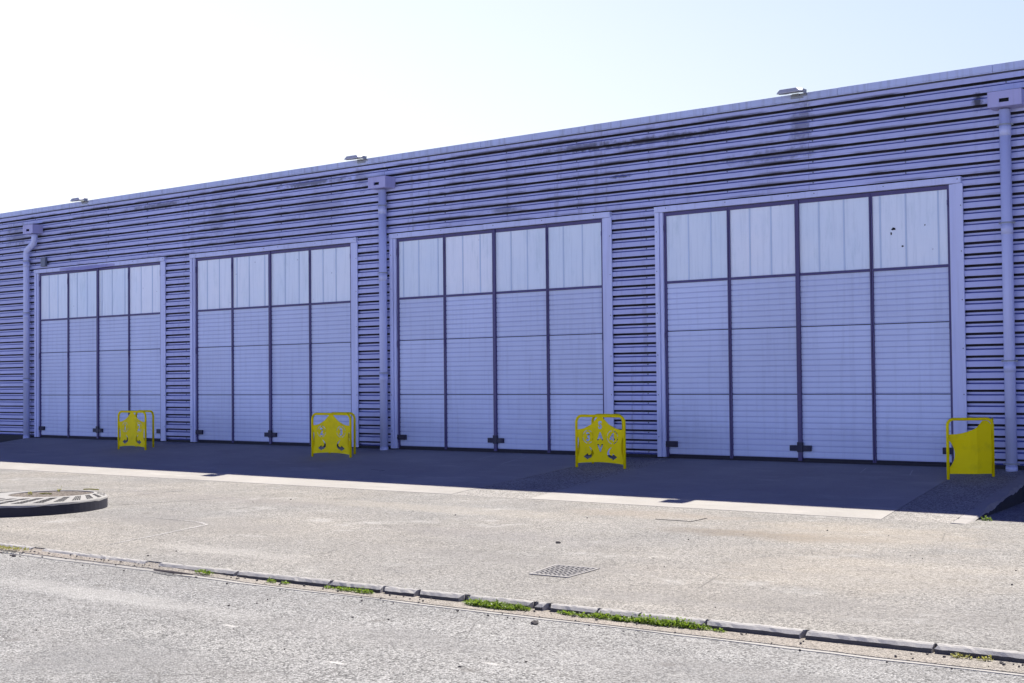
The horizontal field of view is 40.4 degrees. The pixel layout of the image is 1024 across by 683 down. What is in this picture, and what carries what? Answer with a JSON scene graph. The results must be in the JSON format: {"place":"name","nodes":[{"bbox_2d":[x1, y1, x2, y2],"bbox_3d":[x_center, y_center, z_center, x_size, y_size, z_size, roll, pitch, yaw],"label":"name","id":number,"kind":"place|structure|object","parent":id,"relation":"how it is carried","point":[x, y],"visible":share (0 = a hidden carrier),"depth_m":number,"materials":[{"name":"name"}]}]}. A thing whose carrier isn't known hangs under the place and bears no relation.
{"place":"outdoors","nodes":[
{"label":"outdoors","id":0,"kind":"place"},
{"bbox_2d":[0,469,1023,651],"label":"yard","id":1,"kind":"structure","parent":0,"point":[869,577],"depth_m":17.55,"materials":[{"name":"concrete"}]},
{"bbox_2d":[0,490,107,517],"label":"manhole cover","id":2,"kind":"object","parent":1,"relation":"on","point":[23,503],"visible":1,"depth_m":23.05,"materials":[{"name":"metal"}]},
{"bbox_2d":[108,518,207,544],"bbox_3d":[-5.030,2.744,20.288,0.994,0.001,3.693,0,-2,-4],"label":"faded line","id":3,"kind":"object","parent":1,"relation":"on","point":[170,532],"visible":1,"depth_m":20.17,"materials":[{"name":"paint"}]},
{"bbox_2d":[0,437,615,493],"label":"apron concrete slab","id":4,"kind":"structure","parent":1,"relation":"on","point":[435,471],"depth_m":32.63,"materials":[{"name":"grey concrete"}]},
{"bbox_2d":[118,410,153,449],"bbox_3d":[-10.373,2.475,38.882,1.228,1.098,0.658,-2,-2,37],"label":"barrier","id":5,"kind":"object","parent":4,"relation":"on","point":[132,420],"visible":1,"depth_m":38.67,"materials":[{"name":"yellow paint"}]},
{"bbox_2d":[311,412,355,457],"bbox_3d":[-4.210,2.281,34.025,1.328,1.088,0.658,-2,-2,36],"label":"barrier","id":6,"kind":"object","parent":4,"relation":"on","point":[331,424],"visible":1,"depth_m":33.80,"materials":[{"name":"yellow paint"}]},
{"bbox_2d":[0,60,1023,471],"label":"garage building","id":7,"kind":"structure","parent":1,"relation":"on","point":[830,276],"depth_m":31.21,"materials":[{"name":"paint"}]},
{"bbox_2d":[34,257,166,441],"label":"garage door","id":8,"kind":"structure","parent":7,"relation":"in","point":[99,308],"depth_m":42.65,"materials":[{"name":"paint"}]},
{"bbox_2d":[189,237,358,447],"bbox_3d":[-6.522,0.208,37.744,6.760,5.588,0.220,-2,-2,39],"label":"garage door","id":9,"kind":"structure","parent":7,"relation":"in","point":[305,294],"depth_m":37.69,"materials":[{"name":"paint"}]},
{"bbox_2d":[389,212,613,455],"bbox_3d":[-0.368,0.012,32.797,6.760,5.588,0.220,-2,-2,39],"label":"garage door","id":10,"kind":"structure","parent":7,"relation":"in","point":[551,276],"depth_m":32.69,"materials":[{"name":"paint"}]},
{"bbox_2d":[654,176,966,466],"bbox_3d":[5.778,-0.183,27.857,6.760,5.588,0.220,-2,-2,39],"label":"garage door","id":11,"kind":"structure","parent":7,"relation":"in","point":[881,254],"depth_m":27.67,"materials":[{"name":"paint"}]},
{"bbox_2d":[529,564,599,577],"bbox_3d":[0.548,2.557,15.509,0.607,0.010,0.862,-1,-2,29],"label":"drain grate","id":12,"kind":"object","parent":1,"relation":"on","point":[562,571],"visible":1,"depth_m":15.48,"materials":[{"name":"metal"}]},
{"bbox_2d":[454,457,674,498],"bbox_3d":[1.341,2.788,27.786,1.854,0.661,5.640,-2,-2,39],"label":"apron asphalt strip","id":13,"kind":"object","parent":1,"relation":"on","point":[536,485],"visible":0.36,"depth_m":27.34,"materials":[{"name":"grey asphalt"}]},
{"bbox_2d":[575,414,625,468],"bbox_3d":[2.009,2.072,29.039,1.253,1.108,0.658,-2,-2,38],"label":"barrier","id":14,"kind":"object","parent":13,"relation":"on","point":[617,449],"visible":1,"depth_m":28.81,"materials":[{"name":"yellow paint"}]},
{"bbox_2d":[658,516,706,521],"bbox_3d":[2.585,2.693,21.159,0.690,0.004,0.570,-2,-2,39],"label":"inspection cover","id":15,"kind":"object","parent":1,"relation":"on","point":[681,518],"visible":1,"depth_m":21.15,"materials":[{"name":"metal"}]},
{"bbox_2d":[529,458,956,518],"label":"apron concrete slab","id":16,"kind":"structure","parent":1,"relation":"on","point":[845,490],"depth_m":24.82,"materials":[{"name":"grey concrete"}]},
{"bbox_2d":[883,469,1023,522],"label":"apron asphalt strip","id":17,"kind":"object","parent":1,"relation":"on","point":[955,497],"visible":0.5,"depth_m":22.39,"materials":[{"name":"grey asphalt"}]},
{"bbox_2d":[946,417,994,479],"bbox_3d":[8.233,1.887,24.508,1.186,1.100,0.456,0,-2,-30],"label":"barrier","id":18,"kind":"object","parent":17,"relation":"on","point":[974,451],"visible":1,"depth_m":24.32,"materials":[{"name":"yellow paint"}]},
{"bbox_2d":[951,474,1023,523],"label":"ramp kerb","id":19,"kind":"structure","parent":1,"relation":"on","point":[1009,495],"depth_m":22.08,"materials":[{"name":"concrete"}]},
{"bbox_2d":[0,553,1023,682],"bbox_3d":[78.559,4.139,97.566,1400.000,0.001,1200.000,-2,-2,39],"label":"road","id":20,"kind":"structure","parent":0,"point":[92,623],"depth_m":11.68,"materials":[{"name":"grey asphalt"}]},
{"bbox_2d":[0,548,1023,673],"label":"gutter","id":21,"kind":"object","parent":20,"relation":"on","point":[929,658],"visible":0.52,"depth_m":12.16,"materials":[{"name":"grey concrete"}]},
{"bbox_2d":[0,543,34,549],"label":"kerb stone","id":22,"kind":"object","parent":21,"relation":"on","point":[15,545],"visible":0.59,"depth_m":18.49,"materials":[{"name":"concrete"}]},
{"bbox_2d":[42,549,99,557],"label":"kerb stone","id":23,"kind":"object","parent":21,"relation":"on","point":[72,553],"visible":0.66,"depth_m":17.69,"materials":[{"name":"concrete"}]},
{"bbox_2d":[97,555,148,563],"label":"kerb stone","id":24,"kind":"object","parent":21,"relation":"on","point":[123,559],"visible":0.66,"depth_m":17.02,"materials":[{"name":"concrete"}]},
{"bbox_2d":[153,569,192,574],"bbox_3d":[-3.930,2.662,16.081,0.702,0.035,0.065,-2,-2,39],"label":"fallen stick","id":25,"kind":"object","parent":21,"relation":"on","point":[169,571],"visible":1,"depth_m":16.05,"materials":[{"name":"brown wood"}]},
{"bbox_2d":[158,562,239,575],"bbox_3d":[-3.654,2.705,16.173,1.336,0.183,0.105,-2,-2,36],"label":"kerb stone","id":26,"kind":"object","parent":21,"relation":"on","point":[230,572],"visible":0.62,"depth_m":16.12,"materials":[{"name":"concrete"}]},
{"bbox_2d":[194,569,213,574],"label":"weeds","id":27,"kind":"object","parent":21,"relation":"on","point":[204,571],"visible":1,"depth_m":15.92,"materials":[{"name":"green plant"}]},
{"bbox_2d":[266,577,289,584],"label":"weeds","id":28,"kind":"object","parent":21,"relation":"on","point":[274,581],"visible":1,"depth_m":15.29,"materials":[{"name":"green plant"}]},
{"bbox_2d":[237,570,332,586],"bbox_3d":[-2.527,2.672,15.355,1.420,0.183,0.102,-2,-2,36],"label":"kerb stone","id":29,"kind":"object","parent":21,"relation":"on","point":[291,579],"visible":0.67,"depth_m":15.29,"materials":[{"name":"concrete"}]},
{"bbox_2d":[324,585,374,593],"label":"weeds","id":30,"kind":"object","parent":21,"relation":"on","point":[365,591],"visible":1,"depth_m":14.58,"materials":[{"name":"green plant"}]},
{"bbox_2d":[329,580,386,592],"bbox_3d":[-1.639,2.646,14.712,0.741,0.182,0.102,-2,-2,36],"label":"kerb stone","id":31,"kind":"object","parent":21,"relation":"on","point":[373,587],"visible":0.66,"depth_m":14.67,"materials":[{"name":"concrete"}]},
{"bbox_2d":[385,586,419,596],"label":"kerb stone","id":32,"kind":"object","parent":21,"relation":"on","point":[393,590],"visible":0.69,"depth_m":14.32,"materials":[{"name":"concrete"}]},
{"bbox_2d":[420,590,464,601],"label":"kerb stone","id":33,"kind":"object","parent":21,"relation":"on","point":[450,596],"visible":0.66,"depth_m":14.00,"materials":[{"name":"concrete"}]},
{"bbox_2d":[462,597,531,610],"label":"weeds","id":34,"kind":"object","parent":21,"relation":"on","point":[492,604],"visible":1,"depth_m":13.42,"materials":[{"name":"green plant"}]},
{"bbox_2d":[468,595,533,608],"bbox_3d":[-0.112,2.600,13.605,0.758,0.183,0.100,-2,-2,36],"label":"kerb stone","id":35,"kind":"object","parent":21,"relation":"on","point":[526,603],"visible":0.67,"depth_m":13.55,"materials":[{"name":"concrete"}]},
{"bbox_2d":[534,602,549,610],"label":"kerb stone","id":36,"kind":"object","parent":21,"relation":"on","point":[541,606],"visible":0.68,"depth_m":13.30,"materials":[{"name":"concrete"}]},
{"bbox_2d":[550,603,599,615],"bbox_3d":[0.584,2.580,13.101,0.536,0.183,0.101,-2,-2,36],"label":"kerb stone","id":37,"kind":"object","parent":21,"relation":"on","point":[555,607],"visible":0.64,"depth_m":13.08,"materials":[{"name":"concrete"}]},
{"bbox_2d":[598,608,641,618],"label":"kerb stone","id":38,"kind":"object","parent":21,"relation":"on","point":[625,613],"visible":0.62,"depth_m":12.79,"materials":[{"name":"concrete"}]},
{"bbox_2d":[557,610,703,629],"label":"weeds","id":39,"kind":"object","parent":21,"relation":"on","point":[647,620],"visible":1,"depth_m":12.52,"materials":[{"name":"green plant"}]},
{"bbox_2d":[641,613,707,626],"bbox_3d":[1.445,2.554,12.477,0.671,0.182,0.102,-2,-2,36],"label":"kerb stone","id":40,"kind":"object","parent":21,"relation":"on","point":[700,621],"visible":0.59,"depth_m":12.46,"materials":[{"name":"concrete"}]},
{"bbox_2d":[695,623,726,631],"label":"weeds","id":41,"kind":"object","parent":21,"relation":"on","point":[709,628],"visible":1,"depth_m":12.15,"materials":[{"name":"green plant"}]},
{"bbox_2d":[707,619,805,638],"bbox_3d":[2.095,2.535,12.006,0.906,0.183,0.101,-2,-2,36],"label":"kerb stone","id":42,"kind":"object","parent":21,"relation":"on","point":[770,630],"visible":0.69,"depth_m":11.97,"materials":[{"name":"concrete"}]},
{"bbox_2d":[805,630,934,652],"bbox_3d":[2.923,2.510,11.405,1.088,0.182,0.101,-2,-2,36],"label":"kerb stone","id":43,"kind":"object","parent":21,"relation":"on","point":[882,642],"visible":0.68,"depth_m":11.37,"materials":[{"name":"concrete"}]},
{"bbox_2d":[950,653,993,660],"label":"weeds","id":44,"kind":"object","parent":21,"relation":"on","point":[983,658],"visible":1,"depth_m":10.81,"materials":[{"name":"green plant"}]},
{"bbox_2d":[934,643,1023,662],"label":"kerb stone","id":45,"kind":"object","parent":21,"relation":"on","point":[996,654],"visible":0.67,"depth_m":10.85,"materials":[{"name":"concrete"}]},
{"bbox_2d":[0,550,1023,676],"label":"channel strip","id":46,"kind":"object","parent":20,"relation":"on","point":[487,612],"visible":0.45,"depth_m":12.93,"materials":[{"name":"concrete"}]},
{"bbox_2d":[0,545,28,550],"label":"weeds","id":47,"kind":"object","parent":46,"relation":"on","point":[9,548],"visible":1,"depth_m":18.32,"materials":[{"name":"plant"}]},
{"bbox_2d":[0,499,1023,669],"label":"grit","id":48,"kind":"object","parent":20,"relation":"on","point":[1001,662],"visible":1,"depth_m":13.80,"materials":[{"name":"gravel"}]},
{"bbox_2d":[0,0,1023,212],"label":"sky","id":49,"kind":"structure","parent":0,"point":[99,99],"materials":[{"name":"white"}]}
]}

